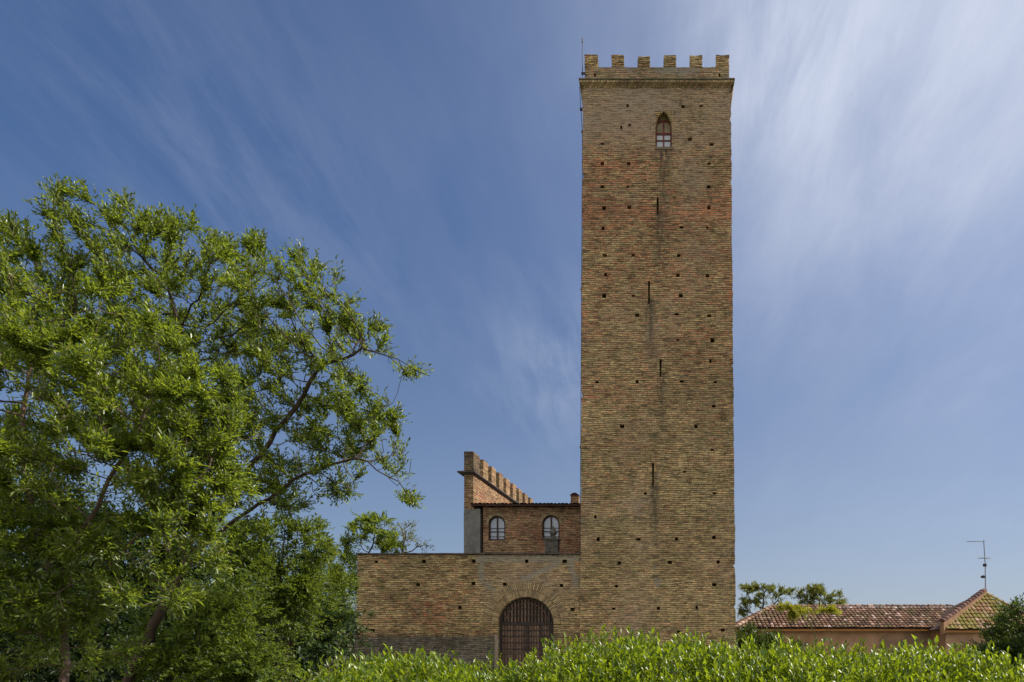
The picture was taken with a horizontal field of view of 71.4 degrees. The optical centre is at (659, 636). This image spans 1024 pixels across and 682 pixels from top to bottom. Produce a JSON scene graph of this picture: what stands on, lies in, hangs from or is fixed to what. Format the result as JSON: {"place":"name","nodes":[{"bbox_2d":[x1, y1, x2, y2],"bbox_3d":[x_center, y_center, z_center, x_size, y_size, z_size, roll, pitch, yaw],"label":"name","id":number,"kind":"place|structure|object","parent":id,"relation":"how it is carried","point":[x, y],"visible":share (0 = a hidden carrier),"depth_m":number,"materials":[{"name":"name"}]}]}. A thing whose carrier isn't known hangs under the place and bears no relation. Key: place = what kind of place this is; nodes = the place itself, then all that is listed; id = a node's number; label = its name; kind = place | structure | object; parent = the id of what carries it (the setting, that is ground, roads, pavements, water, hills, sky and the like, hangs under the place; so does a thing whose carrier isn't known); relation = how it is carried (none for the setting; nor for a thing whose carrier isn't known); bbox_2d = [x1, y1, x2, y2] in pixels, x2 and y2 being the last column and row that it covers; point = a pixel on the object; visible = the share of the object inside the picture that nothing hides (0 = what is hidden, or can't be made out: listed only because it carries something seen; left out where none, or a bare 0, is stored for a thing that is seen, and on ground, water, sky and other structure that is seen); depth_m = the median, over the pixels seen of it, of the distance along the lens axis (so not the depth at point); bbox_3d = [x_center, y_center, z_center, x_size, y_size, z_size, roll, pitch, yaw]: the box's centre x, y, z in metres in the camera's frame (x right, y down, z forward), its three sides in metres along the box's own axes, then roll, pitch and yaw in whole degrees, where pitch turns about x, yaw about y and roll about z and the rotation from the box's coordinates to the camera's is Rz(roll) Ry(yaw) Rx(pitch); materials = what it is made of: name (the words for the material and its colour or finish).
{"place":"outdoors","nodes":[
{"label":"outdoors","id":0,"kind":"place"},
{"bbox_2d":[9,637,353,681],"bbox_3d":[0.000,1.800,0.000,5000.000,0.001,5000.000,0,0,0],"label":"ground","id":1,"kind":"structure","parent":0,"point":[263,640],"depth_m":45.69,"materials":[{"name":"green plant"}]},
{"bbox_2d":[0,497,177,681],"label":"shrub","id":2,"kind":"object","parent":1,"relation":"on","point":[52,676],"visible":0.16,"depth_m":13.44,"materials":[{"name":"green plant"}]},
{"bbox_2d":[0,235,271,681],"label":"almond tree","id":3,"kind":"object","parent":1,"relation":"on","point":[24,450],"visible":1,"depth_m":7.59,"materials":[{"name":"green plant"}]},
{"bbox_2d":[0,479,374,681],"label":"shrub","id":4,"kind":"object","parent":1,"relation":"on","point":[305,654],"visible":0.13,"depth_m":18.92,"materials":[{"name":"green plant"}]},
{"bbox_2d":[71,563,312,681],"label":"shrub","id":5,"kind":"object","parent":1,"relation":"on","point":[242,654],"visible":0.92,"depth_m":12.25,"materials":[{"name":"green plant"}]},
{"bbox_2d":[0,172,433,681],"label":"broadleaf tree","id":6,"kind":"object","parent":1,"relation":"on","point":[168,228],"visible":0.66,"depth_m":11.68,"materials":[{"name":"green plant"}]},
{"bbox_2d":[196,497,352,681],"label":"tree","id":7,"kind":"object","parent":1,"relation":"on","point":[298,588],"visible":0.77,"depth_m":15.18,"materials":[{"name":"green plant"}]},
{"bbox_2d":[295,543,362,681],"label":"shrub","id":8,"kind":"object","parent":1,"relation":"on","point":[338,573],"visible":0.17,"depth_m":24.10,"materials":[{"name":"green plant"}]},
{"bbox_2d":[337,508,409,591],"bbox_3d":[-16.731,-2.181,39.971,4.549,10.248,4.043,0,0,0],"label":"dark tree","id":9,"kind":"object","parent":1,"relation":"on","point":[387,542],"visible":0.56,"depth_m":39.29,"materials":[{"name":"green plant"}]},
{"bbox_2d":[389,520,433,552],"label":"bare tree","id":10,"kind":"object","parent":1,"relation":"on","point":[410,533],"visible":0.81,"depth_m":40.95,"materials":[{"name":"grey plant"}]},
{"bbox_2d":[352,553,580,677],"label":"gate wall","id":11,"kind":"structure","parent":1,"relation":"on","point":[468,607],"depth_m":30.06,"materials":[{"name":"brick"}]},
{"bbox_2d":[543,526,560,552],"bbox_3d":[-4.745,-4.243,30.550,0.680,1.252,0.660,0,0,0],"label":"stone pedestal","id":12,"kind":"object","parent":11,"relation":"on","point":[552,543],"visible":0.96,"depth_m":30.27,"materials":[{"name":"grey stone"}]},
{"bbox_2d":[457,451,532,552],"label":"battlemented wall","id":13,"kind":"structure","parent":1,"relation":"on","point":[484,482],"depth_m":37.34,"materials":[{"name":"brick"}]},
{"bbox_2d":[470,492,580,552],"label":"manor wing","id":14,"kind":"structure","parent":1,"relation":"on","point":[517,528],"depth_m":37.00,"materials":[{"name":"brown brick"}]},
{"bbox_2d":[489,516,504,539],"bbox_3d":[-8.697,-5.782,37.130,0.888,1.292,0.060,0,0,0],"label":"window","id":15,"kind":"structure","parent":14,"relation":"in","point":[496,524],"depth_m":37.15,"materials":[{"name":"grey"}]},
{"bbox_2d":[543,516,559,537],"bbox_3d":[-5.811,-5.802,37.130,0.917,1.332,0.060,0,0,0],"label":"window","id":16,"kind":"structure","parent":14,"relation":"in","point":[550,521],"depth_m":37.15,"materials":[{"name":"grey"}]},
{"bbox_2d":[258,623,1023,681],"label":"hedge","id":17,"kind":"object","parent":1,"relation":"on","point":[632,658],"visible":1,"depth_m":3.63,"materials":[{"name":"green plant"}]},
{"bbox_2d":[736,580,796,618],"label":"pale tree","id":18,"kind":"object","parent":1,"relation":"on","point":[753,587],"visible":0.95,"depth_m":55.68,"materials":[{"name":"green plant"}]},
{"bbox_2d":[735,621,808,658],"bbox_3d":[5.285,0.711,33.926,4.968,3.018,3.072,0,0,0],"label":"dark bush","id":19,"kind":"object","parent":1,"relation":"on","point":[766,639],"visible":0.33,"depth_m":33.63,"materials":[{"name":"green plant"}]},
{"bbox_2d":[774,601,842,645],"bbox_3d":[3.673,0.523,17.040,1.701,2.813,1.102,0,0,0],"label":"yellow sapling","id":20,"kind":"object","parent":1,"relation":"on","point":[793,611],"visible":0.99,"depth_m":17.01,"materials":[{"name":"green plant"}]},
{"bbox_2d":[793,582,848,606],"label":"pale tree","id":21,"kind":"object","parent":1,"relation":"on","point":[815,590],"visible":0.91,"depth_m":55.61,"materials":[{"name":"green plant"}]},
{"bbox_2d":[905,588,1023,654],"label":"corner house","id":22,"kind":"structure","parent":1,"relation":"on","point":[961,621],"depth_m":38.74,"materials":[{"name":"tile"}]},
{"bbox_2d":[967,540,990,587],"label":"tv aerial","id":23,"kind":"object","parent":22,"relation":"on","point":[984,565],"visible":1,"depth_m":40.97,"materials":[{"name":"metal"}]},
{"bbox_2d":[956,593,1023,669],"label":"evergreen","id":24,"kind":"object","parent":1,"relation":"on","point":[999,637],"visible":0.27,"depth_m":8.97,"materials":[{"name":"green plant"}]},
{"bbox_2d":[0,0,1023,635],"label":"sky","id":25,"kind":"structure","parent":0,"point":[433,148],"materials":[{"name":"blue"}]},
{"bbox_2d":[579,38,736,649],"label":"tower","id":26,"kind":"structure","parent":0,"point":[657,523],"depth_m":30.00,"materials":[{"name":"brick"}]},
{"bbox_2d":[656,120,671,146],"bbox_3d":[0.176,-21.944,30.270,0.697,1.247,0.060,0,0,0],"label":"window","id":27,"kind":"structure","parent":26,"relation":"in","point":[663,127],"depth_m":30.28,"materials":[{"name":"grey"}]},
{"bbox_2d":[736,604,953,658],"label":"long house","id":28,"kind":"structure","parent":0,"point":[854,624],"depth_m":40.54,"materials":[{"name":"tile"}]}
]}

